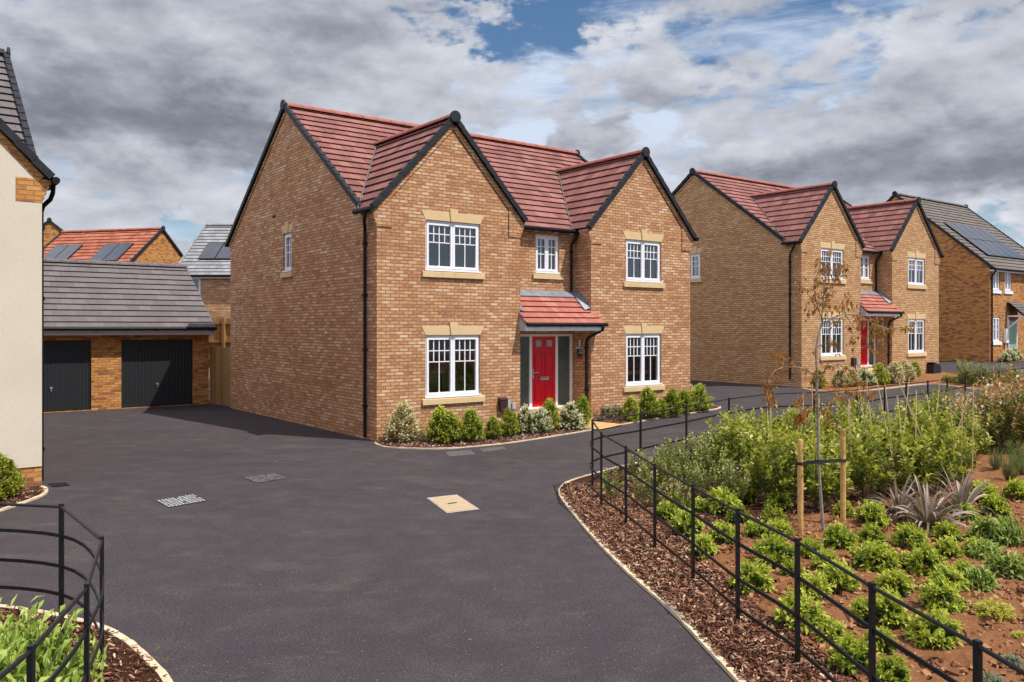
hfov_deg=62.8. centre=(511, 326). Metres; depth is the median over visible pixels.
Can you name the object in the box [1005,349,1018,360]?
shrub
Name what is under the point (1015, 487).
laurel bush
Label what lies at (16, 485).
shrub
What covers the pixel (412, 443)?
bark chips
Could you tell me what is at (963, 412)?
bamboo cane
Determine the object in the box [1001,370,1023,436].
red tipped shrub
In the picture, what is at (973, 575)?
broad leaved shrub
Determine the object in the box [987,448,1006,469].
feathery shrub
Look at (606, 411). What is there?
plant
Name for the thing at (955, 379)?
hedge plant
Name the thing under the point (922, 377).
flower bed
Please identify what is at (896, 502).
flax plant
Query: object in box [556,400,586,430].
shrub
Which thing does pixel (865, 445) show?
massed shrub
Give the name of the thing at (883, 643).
laurel bush
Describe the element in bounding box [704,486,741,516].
laurel bush
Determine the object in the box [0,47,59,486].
house
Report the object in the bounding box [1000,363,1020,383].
shrub
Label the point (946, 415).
massed shrub
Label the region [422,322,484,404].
window
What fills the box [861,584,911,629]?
laurel bush
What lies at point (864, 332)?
front door
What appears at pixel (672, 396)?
shrub
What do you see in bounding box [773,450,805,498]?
massed shrub
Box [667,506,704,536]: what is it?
laurel bush
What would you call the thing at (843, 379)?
shrub
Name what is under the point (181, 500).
manhole cover
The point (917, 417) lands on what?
massed shrub
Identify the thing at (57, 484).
drain grate
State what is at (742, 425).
massed shrub
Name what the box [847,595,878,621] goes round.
laurel bush
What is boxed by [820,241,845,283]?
window
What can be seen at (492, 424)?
shrub
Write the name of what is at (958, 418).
massed shrub
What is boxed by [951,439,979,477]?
massed shrub
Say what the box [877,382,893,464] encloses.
bamboo cane
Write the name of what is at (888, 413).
bamboo cane
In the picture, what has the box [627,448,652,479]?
massed shrub
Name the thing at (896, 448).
massed shrub
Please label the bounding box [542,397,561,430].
shrub
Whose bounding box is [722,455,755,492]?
massed shrub
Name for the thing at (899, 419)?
bamboo cane
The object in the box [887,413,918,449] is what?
massed shrub
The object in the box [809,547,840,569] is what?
laurel bush
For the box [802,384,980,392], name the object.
kerb
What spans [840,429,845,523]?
tree stake
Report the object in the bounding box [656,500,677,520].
laurel bush
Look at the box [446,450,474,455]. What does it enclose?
road patch
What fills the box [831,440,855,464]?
massed shrub
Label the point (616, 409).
plant
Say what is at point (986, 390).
red tipped shrub
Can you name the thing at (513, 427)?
shrub
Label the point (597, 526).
bark chips
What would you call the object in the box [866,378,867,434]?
bamboo cane
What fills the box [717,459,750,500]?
massed shrub
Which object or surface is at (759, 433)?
massed shrub
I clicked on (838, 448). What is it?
massed shrub
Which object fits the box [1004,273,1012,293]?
window
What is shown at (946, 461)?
massed shrub
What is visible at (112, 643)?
bark chips
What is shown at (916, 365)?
shrub
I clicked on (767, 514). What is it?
laurel bush
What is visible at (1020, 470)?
feathery shrub
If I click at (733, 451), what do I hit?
massed shrub
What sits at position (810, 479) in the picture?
massed shrub
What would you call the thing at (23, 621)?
leafy shrub
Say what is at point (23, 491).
bark chips
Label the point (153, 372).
garage door
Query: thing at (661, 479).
massed shrub
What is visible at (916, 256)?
window
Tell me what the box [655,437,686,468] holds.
massed shrub
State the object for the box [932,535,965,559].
laurel bush
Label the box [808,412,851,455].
massed shrub
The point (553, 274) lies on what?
window
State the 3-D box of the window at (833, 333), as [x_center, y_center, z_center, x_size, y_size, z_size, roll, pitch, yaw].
[12.056,0.312,31.789,1.730,1.875,0.322,0,0,-37]
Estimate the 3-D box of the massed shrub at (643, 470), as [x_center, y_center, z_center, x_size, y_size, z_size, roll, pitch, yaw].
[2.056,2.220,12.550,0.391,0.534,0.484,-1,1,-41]
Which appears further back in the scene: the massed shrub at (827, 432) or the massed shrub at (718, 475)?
the massed shrub at (827, 432)
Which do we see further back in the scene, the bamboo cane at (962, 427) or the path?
the path
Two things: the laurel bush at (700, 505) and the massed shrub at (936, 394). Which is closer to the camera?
the laurel bush at (700, 505)
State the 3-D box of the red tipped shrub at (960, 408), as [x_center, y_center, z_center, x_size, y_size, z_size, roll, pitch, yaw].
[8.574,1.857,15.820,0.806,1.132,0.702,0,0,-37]
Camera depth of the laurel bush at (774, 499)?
11.28 m
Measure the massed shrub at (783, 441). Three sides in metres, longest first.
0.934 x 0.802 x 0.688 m
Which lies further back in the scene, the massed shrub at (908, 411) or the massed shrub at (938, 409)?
the massed shrub at (908, 411)
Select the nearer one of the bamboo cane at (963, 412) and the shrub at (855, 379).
the bamboo cane at (963, 412)
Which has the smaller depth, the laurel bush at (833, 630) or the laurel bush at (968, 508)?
the laurel bush at (833, 630)
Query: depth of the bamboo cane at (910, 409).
13.67 m
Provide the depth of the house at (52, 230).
52.97 m
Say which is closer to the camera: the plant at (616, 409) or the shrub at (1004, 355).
the plant at (616, 409)
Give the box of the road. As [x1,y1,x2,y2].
[0,359,1023,681]
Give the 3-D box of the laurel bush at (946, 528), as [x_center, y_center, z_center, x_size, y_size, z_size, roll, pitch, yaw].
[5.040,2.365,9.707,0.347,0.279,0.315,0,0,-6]
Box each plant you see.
[407,427,426,440]
[594,403,613,418]
[608,403,622,416]
[858,474,944,522]
[890,473,978,534]
[915,464,1008,520]
[940,373,952,381]
[952,374,959,382]
[966,372,987,383]
[970,596,1017,622]
[983,670,1006,681]
[997,652,1023,667]
[1011,630,1023,639]
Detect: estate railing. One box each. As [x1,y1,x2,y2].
[0,503,103,681]
[590,368,1023,681]
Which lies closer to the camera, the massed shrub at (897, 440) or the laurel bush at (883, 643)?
the laurel bush at (883, 643)
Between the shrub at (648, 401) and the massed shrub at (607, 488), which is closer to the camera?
the massed shrub at (607, 488)
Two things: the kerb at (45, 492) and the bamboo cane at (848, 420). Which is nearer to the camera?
the kerb at (45, 492)
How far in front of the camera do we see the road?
9.29 m
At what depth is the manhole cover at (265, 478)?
13.78 m
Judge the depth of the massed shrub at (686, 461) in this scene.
12.61 m
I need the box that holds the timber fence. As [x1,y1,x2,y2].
[209,317,229,367]
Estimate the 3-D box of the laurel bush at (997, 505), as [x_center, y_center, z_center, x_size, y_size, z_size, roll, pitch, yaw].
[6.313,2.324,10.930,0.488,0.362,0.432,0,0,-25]
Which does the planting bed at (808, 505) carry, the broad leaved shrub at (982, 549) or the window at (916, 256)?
the broad leaved shrub at (982, 549)
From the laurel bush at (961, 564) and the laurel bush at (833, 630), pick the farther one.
the laurel bush at (961, 564)
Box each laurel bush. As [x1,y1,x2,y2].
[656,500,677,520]
[666,490,685,507]
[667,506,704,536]
[687,496,706,513]
[688,533,719,560]
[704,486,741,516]
[707,519,740,544]
[725,503,753,524]
[727,557,774,593]
[732,479,760,504]
[743,519,765,537]
[750,531,793,568]
[758,517,794,538]
[760,505,788,522]
[764,487,792,510]
[773,586,830,634]
[778,557,805,576]
[800,536,823,558]
[800,570,833,600]
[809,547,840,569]
[815,557,861,593]
[815,617,846,645]
[822,520,859,550]
[826,631,879,674]
[830,500,854,517]
[846,537,901,572]
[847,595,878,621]
[851,499,892,527]
[856,521,889,543]
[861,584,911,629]
[863,625,899,654]
[874,566,917,596]
[876,652,911,681]
[890,521,929,548]
[897,550,913,568]
[902,603,963,649]
[904,541,946,576]
[905,621,920,636]
[915,570,972,613]
[926,561,972,591]
[930,520,963,540]
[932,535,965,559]
[954,501,978,521]
[954,559,971,576]
[961,535,982,552]
[967,479,999,502]
[978,491,1013,517]
[999,476,1023,500]
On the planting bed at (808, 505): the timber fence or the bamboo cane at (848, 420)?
the bamboo cane at (848, 420)
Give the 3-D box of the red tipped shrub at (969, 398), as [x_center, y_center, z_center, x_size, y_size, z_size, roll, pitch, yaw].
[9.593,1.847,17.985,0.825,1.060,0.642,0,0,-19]
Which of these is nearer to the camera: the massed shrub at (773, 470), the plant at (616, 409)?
the massed shrub at (773, 470)
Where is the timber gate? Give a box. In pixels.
[210,347,229,405]
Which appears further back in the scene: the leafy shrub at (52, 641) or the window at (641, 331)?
the window at (641, 331)
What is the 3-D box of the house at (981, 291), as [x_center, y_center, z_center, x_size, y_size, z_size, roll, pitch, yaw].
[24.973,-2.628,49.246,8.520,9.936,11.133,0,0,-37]
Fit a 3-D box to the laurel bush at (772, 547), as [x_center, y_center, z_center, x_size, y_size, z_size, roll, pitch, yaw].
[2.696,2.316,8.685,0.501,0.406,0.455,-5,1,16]
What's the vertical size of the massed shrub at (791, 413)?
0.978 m
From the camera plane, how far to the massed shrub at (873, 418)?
16.77 m
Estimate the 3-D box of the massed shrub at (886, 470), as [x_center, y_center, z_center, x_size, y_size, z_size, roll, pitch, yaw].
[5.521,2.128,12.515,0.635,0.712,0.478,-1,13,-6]
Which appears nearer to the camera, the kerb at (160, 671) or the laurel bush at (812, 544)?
the kerb at (160, 671)
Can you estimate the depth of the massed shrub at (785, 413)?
15.68 m
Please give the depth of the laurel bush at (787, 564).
8.23 m
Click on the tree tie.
(820, 461)
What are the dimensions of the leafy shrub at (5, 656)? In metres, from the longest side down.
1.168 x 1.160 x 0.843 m
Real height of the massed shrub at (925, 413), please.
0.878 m
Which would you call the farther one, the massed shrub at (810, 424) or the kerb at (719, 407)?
the kerb at (719, 407)
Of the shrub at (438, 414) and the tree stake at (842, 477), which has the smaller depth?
the tree stake at (842, 477)
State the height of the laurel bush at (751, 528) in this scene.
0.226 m
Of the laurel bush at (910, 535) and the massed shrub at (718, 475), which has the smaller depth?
the laurel bush at (910, 535)
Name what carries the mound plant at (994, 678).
on the soil
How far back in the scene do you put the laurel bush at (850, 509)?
10.90 m
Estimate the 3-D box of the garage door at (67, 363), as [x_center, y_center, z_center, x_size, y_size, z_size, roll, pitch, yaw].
[-13.429,1.440,24.441,2.100,2.080,0.085,0,0,-37]
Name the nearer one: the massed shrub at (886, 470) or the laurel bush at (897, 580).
the laurel bush at (897, 580)
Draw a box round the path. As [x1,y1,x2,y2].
[571,421,622,428]
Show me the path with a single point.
(601, 425)
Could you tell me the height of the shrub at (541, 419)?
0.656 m
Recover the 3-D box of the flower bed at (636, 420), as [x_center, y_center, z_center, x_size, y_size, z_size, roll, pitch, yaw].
[3.930,2.390,23.374,5.120,0.104,1.719,0,0,-44]
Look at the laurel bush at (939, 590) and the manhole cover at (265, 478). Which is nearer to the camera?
the laurel bush at (939, 590)
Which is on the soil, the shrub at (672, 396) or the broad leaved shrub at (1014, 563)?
the broad leaved shrub at (1014, 563)
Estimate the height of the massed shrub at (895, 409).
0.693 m
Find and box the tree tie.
[797,459,845,464]
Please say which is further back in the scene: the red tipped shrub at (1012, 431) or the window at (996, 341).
the window at (996, 341)
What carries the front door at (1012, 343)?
in the house at (981, 291)
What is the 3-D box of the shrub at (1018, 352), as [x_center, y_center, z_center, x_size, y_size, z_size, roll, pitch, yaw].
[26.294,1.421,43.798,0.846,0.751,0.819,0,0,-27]
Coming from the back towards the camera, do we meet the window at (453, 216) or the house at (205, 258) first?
the house at (205, 258)
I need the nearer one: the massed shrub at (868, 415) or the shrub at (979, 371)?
the massed shrub at (868, 415)
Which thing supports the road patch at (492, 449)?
on the road
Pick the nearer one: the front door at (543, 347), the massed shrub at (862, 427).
the massed shrub at (862, 427)
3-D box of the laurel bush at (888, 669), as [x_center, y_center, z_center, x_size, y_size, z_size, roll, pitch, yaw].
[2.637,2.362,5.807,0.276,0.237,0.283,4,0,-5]
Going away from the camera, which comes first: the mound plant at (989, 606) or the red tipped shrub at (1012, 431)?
the mound plant at (989, 606)
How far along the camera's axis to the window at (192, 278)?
39.61 m
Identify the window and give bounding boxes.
[192,278,200,295]
[280,222,292,277]
[422,209,484,278]
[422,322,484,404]
[532,234,562,279]
[623,230,664,287]
[623,323,664,391]
[690,246,701,282]
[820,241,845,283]
[820,310,845,359]
[861,255,872,283]
[907,251,926,288]
[907,312,926,356]
[993,271,1001,293]
[993,317,1001,344]
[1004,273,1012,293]
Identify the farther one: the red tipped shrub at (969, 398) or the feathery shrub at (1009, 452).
the red tipped shrub at (969, 398)
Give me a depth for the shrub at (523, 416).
19.24 m
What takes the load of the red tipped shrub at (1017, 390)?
on the soil
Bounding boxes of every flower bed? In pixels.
[0,486,44,508]
[594,406,718,423]
[803,371,1023,390]
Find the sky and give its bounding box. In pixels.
[0,0,1023,254]
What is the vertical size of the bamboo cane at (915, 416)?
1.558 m
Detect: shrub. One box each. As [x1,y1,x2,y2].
[0,452,26,498]
[0,461,13,498]
[0,595,107,681]
[0,612,41,680]
[0,628,79,681]
[382,399,421,442]
[425,403,450,442]
[436,410,464,443]
[460,406,485,442]
[483,415,501,439]
[498,407,521,436]
[516,403,535,434]
[527,406,555,433]
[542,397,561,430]
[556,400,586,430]
[573,394,591,426]
[602,466,628,498]
[620,395,639,421]
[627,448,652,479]
[630,469,666,506]
[635,458,662,488]
[637,386,661,418]
[643,452,676,493]
[651,447,680,473]
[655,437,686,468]
[656,398,669,417]
[662,387,683,416]
[666,478,690,511]
[667,445,702,489]
[674,462,704,499]
[676,389,694,412]
[676,432,708,476]
[688,431,724,470]
[689,383,714,410]
[689,461,716,497]
[696,440,726,482]
[697,426,729,463]
[705,411,756,475]
[711,458,740,488]
[717,411,759,470]
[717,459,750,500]
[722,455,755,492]
[730,406,773,430]
[734,404,768,442]
[736,415,769,462]
[738,422,791,492]
[740,420,779,462]
[742,425,805,501]
[760,404,805,444]
[764,422,812,473]
[773,404,806,434]
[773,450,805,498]
[781,427,829,492]
[785,407,828,452]
[792,431,853,509]
[802,413,838,447]
[805,448,838,496]
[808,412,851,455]
[809,369,826,387]
[813,403,845,429]
[820,434,857,490]
[821,394,865,442]
[829,367,851,387]
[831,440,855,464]
[834,417,864,440]
[837,407,882,463]
[838,399,865,420]
[838,418,880,473]
[838,422,894,499]
[846,367,862,386]
[850,403,883,430]
[855,365,876,385]
[858,412,896,456]
[865,443,901,491]
[872,362,890,384]
[878,407,904,433]
[884,361,905,383]
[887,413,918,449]
[888,432,910,463]
[888,434,943,496]
[894,359,917,381]
[894,399,915,422]
[894,433,916,475]
[895,398,934,443]
[895,420,959,495]
[902,392,927,422]
[908,361,921,376]
[908,405,959,457]
[910,393,956,431]
[916,412,950,450]
[917,425,971,488]
[922,386,951,414]
[931,405,978,449]
[940,391,972,414]
[944,428,975,461]
[946,395,987,442]
[946,405,986,431]
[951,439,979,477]
[952,386,996,445]
[952,413,995,463]
[956,358,972,383]
[958,362,977,384]
[961,563,1001,592]
[963,536,1002,560]
[964,513,1009,546]
[970,363,988,383]
[972,378,999,411]
[975,375,1018,445]
[978,377,1023,446]
[978,391,1023,452]
[981,545,1023,579]
[982,514,1023,547]
[983,364,998,383]
[985,372,1023,435]
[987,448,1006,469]
[993,366,1023,389]
[998,351,1011,361]
[999,453,1022,479]
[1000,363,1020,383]
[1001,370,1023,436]
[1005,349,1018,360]
[1005,439,1023,466]
[1007,380,1023,445]
[1009,448,1023,474]
[1013,347,1022,359]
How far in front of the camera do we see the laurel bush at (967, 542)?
9.02 m
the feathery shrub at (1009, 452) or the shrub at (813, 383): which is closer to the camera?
the feathery shrub at (1009, 452)
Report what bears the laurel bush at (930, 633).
on the soil
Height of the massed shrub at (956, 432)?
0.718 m
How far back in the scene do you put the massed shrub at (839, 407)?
15.60 m
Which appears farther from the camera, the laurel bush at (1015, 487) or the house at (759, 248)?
the house at (759, 248)
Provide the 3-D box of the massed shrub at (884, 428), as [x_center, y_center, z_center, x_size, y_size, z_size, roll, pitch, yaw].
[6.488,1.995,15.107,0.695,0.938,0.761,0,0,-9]
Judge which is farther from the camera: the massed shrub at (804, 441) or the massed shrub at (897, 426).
the massed shrub at (897, 426)
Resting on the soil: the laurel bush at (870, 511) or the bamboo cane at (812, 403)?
the laurel bush at (870, 511)
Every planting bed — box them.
[565,414,1023,681]
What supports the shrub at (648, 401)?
on the flower bed at (636, 420)
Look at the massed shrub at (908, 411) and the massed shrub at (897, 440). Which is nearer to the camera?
the massed shrub at (897, 440)
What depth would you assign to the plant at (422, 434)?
18.32 m
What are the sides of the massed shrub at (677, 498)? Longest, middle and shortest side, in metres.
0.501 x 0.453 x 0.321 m
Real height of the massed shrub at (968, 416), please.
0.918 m
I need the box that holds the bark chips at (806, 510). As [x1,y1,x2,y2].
[602,440,1007,543]
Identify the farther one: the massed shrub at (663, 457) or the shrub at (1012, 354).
the shrub at (1012, 354)
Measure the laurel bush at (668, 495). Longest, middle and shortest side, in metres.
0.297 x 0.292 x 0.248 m
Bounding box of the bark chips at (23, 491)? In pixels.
[0,485,44,507]
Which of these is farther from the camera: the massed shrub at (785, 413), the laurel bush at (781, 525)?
the massed shrub at (785, 413)
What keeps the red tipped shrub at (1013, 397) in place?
on the planting bed at (808, 505)
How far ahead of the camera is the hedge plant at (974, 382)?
30.31 m
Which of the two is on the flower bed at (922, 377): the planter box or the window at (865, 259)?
the planter box
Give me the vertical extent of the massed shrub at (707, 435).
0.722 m
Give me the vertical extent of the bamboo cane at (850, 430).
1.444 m
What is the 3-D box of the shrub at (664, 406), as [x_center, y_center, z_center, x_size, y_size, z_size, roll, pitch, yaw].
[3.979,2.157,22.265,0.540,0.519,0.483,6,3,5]
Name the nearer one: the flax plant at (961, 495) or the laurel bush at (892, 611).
the laurel bush at (892, 611)
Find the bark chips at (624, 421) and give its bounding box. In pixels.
[594,405,719,422]
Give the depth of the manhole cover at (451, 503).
11.81 m
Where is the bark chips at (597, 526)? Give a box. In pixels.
[559,481,859,681]
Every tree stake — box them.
[797,439,802,533]
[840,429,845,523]
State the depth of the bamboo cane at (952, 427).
13.12 m
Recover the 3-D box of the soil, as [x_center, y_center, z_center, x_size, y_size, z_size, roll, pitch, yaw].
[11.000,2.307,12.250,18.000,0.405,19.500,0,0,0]
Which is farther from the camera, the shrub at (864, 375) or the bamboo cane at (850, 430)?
the shrub at (864, 375)
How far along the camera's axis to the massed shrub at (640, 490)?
11.45 m
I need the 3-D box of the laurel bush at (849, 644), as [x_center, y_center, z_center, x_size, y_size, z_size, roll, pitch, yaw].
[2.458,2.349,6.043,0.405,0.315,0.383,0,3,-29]
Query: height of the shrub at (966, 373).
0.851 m
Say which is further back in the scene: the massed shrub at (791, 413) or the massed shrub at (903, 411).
the massed shrub at (903, 411)
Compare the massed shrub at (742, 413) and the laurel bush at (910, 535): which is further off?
the massed shrub at (742, 413)
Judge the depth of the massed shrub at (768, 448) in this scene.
12.60 m
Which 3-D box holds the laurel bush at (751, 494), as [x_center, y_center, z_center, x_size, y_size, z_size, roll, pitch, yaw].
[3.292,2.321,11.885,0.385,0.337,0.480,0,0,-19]
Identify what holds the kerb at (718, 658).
on the road
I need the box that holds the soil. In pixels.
[701,439,1023,681]
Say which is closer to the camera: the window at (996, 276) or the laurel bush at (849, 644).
the laurel bush at (849, 644)
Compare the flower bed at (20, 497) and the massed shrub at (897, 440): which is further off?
the massed shrub at (897, 440)
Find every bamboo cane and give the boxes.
[812,385,812,424]
[848,401,849,450]
[849,398,851,484]
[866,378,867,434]
[866,389,872,436]
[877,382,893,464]
[884,383,893,462]
[897,377,931,463]
[897,395,902,451]
[900,377,909,468]
[915,390,916,484]
[932,376,940,453]
[950,403,956,479]
[955,392,969,437]
[961,396,962,484]
[972,384,973,482]
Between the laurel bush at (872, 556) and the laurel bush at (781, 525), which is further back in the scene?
the laurel bush at (781, 525)
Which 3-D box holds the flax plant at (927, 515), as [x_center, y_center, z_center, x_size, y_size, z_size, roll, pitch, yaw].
[5.217,2.216,10.326,1.068,0.763,1.095,0,0,24]
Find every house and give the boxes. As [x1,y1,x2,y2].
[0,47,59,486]
[44,218,63,245]
[44,226,182,263]
[178,223,232,379]
[224,99,698,440]
[672,168,943,387]
[886,191,1023,361]
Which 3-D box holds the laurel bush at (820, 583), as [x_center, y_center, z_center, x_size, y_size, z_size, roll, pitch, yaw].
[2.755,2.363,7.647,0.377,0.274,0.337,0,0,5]
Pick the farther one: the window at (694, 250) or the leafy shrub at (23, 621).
the window at (694, 250)
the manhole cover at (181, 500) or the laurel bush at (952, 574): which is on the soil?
the laurel bush at (952, 574)
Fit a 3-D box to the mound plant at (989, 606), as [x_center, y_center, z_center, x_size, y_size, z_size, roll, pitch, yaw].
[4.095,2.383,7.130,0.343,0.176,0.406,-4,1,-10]
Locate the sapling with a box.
[760,249,915,531]
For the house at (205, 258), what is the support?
on the ground
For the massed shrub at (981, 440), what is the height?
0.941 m
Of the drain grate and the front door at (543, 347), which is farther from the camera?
the front door at (543, 347)
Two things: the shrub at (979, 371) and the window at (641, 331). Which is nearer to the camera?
the window at (641, 331)
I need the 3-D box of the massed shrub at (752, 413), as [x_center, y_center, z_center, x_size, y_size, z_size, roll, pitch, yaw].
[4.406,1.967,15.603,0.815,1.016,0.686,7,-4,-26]
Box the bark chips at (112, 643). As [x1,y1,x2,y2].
[0,604,167,681]
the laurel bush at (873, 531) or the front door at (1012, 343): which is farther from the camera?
the front door at (1012, 343)
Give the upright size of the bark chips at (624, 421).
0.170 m
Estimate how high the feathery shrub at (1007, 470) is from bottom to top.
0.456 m
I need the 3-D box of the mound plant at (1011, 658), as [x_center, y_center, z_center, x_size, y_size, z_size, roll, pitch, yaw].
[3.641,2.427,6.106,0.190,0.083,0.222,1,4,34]
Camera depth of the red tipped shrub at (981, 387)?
18.51 m
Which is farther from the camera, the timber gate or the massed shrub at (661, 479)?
the timber gate
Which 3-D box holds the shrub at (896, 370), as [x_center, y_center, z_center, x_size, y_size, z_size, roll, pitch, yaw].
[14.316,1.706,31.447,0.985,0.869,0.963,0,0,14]
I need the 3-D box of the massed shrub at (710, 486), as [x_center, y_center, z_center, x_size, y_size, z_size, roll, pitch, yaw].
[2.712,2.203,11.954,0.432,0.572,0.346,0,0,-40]
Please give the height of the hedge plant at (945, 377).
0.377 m
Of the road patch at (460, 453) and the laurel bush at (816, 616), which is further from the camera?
the road patch at (460, 453)
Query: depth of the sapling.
10.02 m
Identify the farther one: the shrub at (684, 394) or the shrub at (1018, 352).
the shrub at (1018, 352)
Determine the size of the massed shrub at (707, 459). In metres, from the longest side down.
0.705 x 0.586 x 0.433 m
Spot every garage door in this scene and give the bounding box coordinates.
[44,340,90,411]
[121,339,191,407]
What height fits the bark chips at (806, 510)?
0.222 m
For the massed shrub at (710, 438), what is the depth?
14.38 m
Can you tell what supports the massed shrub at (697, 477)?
on the planting bed at (808, 505)
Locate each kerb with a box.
[0,485,47,511]
[0,604,172,681]
[374,429,590,448]
[558,423,893,681]
[622,406,720,424]
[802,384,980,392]
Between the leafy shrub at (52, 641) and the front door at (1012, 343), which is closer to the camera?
the leafy shrub at (52, 641)
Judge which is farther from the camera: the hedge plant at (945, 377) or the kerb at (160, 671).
the hedge plant at (945, 377)
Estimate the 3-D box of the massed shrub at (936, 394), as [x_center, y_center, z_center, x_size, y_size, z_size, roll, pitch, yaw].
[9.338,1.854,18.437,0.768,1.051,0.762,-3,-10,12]
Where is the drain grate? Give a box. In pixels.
[48,482,70,486]
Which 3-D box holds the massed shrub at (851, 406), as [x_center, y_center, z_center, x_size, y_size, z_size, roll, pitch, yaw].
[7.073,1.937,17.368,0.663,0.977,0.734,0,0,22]
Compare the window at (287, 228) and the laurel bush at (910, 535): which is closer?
the laurel bush at (910, 535)
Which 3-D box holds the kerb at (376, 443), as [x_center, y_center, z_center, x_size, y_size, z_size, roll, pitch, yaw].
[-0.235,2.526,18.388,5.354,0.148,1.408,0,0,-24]
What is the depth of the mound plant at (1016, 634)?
6.62 m
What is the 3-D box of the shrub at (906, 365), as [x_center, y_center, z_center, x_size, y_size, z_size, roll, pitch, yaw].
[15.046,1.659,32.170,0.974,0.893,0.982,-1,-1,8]
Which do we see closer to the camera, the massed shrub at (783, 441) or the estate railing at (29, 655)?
the estate railing at (29, 655)
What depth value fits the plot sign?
22.32 m
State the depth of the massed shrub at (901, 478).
11.96 m
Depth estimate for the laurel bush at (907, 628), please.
6.62 m
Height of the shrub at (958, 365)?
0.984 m
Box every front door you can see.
[532,336,554,406]
[861,320,866,364]
[1008,321,1016,348]
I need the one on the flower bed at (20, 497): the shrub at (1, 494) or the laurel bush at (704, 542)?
the shrub at (1, 494)
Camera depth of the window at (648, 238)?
23.25 m
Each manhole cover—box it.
[157,494,205,506]
[246,473,284,482]
[428,494,478,512]
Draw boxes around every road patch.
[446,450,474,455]
[479,446,504,451]
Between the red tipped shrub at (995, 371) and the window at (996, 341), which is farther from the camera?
the window at (996, 341)
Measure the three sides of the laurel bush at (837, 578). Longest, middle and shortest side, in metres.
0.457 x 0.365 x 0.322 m
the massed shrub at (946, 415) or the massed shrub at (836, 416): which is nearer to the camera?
the massed shrub at (946, 415)
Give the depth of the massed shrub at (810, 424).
15.04 m
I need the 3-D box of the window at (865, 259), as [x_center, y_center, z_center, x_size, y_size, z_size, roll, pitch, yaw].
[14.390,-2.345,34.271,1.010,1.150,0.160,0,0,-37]
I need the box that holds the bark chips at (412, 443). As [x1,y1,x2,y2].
[376,425,589,447]
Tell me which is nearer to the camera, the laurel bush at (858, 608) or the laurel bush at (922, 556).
the laurel bush at (858, 608)
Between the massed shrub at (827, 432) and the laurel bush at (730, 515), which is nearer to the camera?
the laurel bush at (730, 515)
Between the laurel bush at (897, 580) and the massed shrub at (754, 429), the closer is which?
the laurel bush at (897, 580)
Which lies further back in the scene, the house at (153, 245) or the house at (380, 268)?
the house at (153, 245)
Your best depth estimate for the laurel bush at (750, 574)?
7.78 m
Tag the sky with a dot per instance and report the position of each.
(145, 113)
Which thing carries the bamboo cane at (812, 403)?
on the planting bed at (808, 505)
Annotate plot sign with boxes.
[577,347,581,358]
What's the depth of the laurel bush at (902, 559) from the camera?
8.57 m
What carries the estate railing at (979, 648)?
on the planting bed at (808, 505)
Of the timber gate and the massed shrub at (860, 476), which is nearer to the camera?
the massed shrub at (860, 476)
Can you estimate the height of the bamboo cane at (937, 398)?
1.630 m
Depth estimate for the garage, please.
26.02 m
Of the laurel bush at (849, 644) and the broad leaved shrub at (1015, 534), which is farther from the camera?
the broad leaved shrub at (1015, 534)
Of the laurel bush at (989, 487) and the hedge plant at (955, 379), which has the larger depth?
the hedge plant at (955, 379)
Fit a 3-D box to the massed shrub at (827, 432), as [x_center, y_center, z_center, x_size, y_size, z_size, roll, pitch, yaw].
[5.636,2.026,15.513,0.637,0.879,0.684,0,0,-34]
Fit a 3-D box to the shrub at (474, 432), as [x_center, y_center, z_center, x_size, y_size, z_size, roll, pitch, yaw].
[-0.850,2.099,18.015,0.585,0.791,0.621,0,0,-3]
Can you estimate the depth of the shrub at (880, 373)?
30.98 m
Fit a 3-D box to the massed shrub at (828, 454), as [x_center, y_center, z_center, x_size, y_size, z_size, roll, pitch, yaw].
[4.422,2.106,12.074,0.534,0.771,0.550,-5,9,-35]
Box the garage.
[44,258,216,412]
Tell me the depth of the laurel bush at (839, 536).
9.29 m
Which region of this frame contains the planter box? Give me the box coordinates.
[927,362,941,373]
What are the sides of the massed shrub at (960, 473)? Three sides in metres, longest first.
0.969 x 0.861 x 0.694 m
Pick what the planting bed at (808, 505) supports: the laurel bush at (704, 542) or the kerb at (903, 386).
the laurel bush at (704, 542)
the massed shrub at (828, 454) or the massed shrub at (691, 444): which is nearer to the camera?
the massed shrub at (828, 454)
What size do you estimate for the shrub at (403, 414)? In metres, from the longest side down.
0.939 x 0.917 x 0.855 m
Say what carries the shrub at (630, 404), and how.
on the flower bed at (636, 420)
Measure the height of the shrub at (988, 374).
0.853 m
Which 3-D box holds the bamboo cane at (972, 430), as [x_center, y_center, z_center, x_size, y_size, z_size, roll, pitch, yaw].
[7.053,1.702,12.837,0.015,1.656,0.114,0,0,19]
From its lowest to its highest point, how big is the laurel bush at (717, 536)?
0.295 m
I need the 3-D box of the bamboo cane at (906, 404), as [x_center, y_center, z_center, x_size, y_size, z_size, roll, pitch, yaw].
[6.711,1.689,14.332,0.170,1.668,0.014,0,0,3]

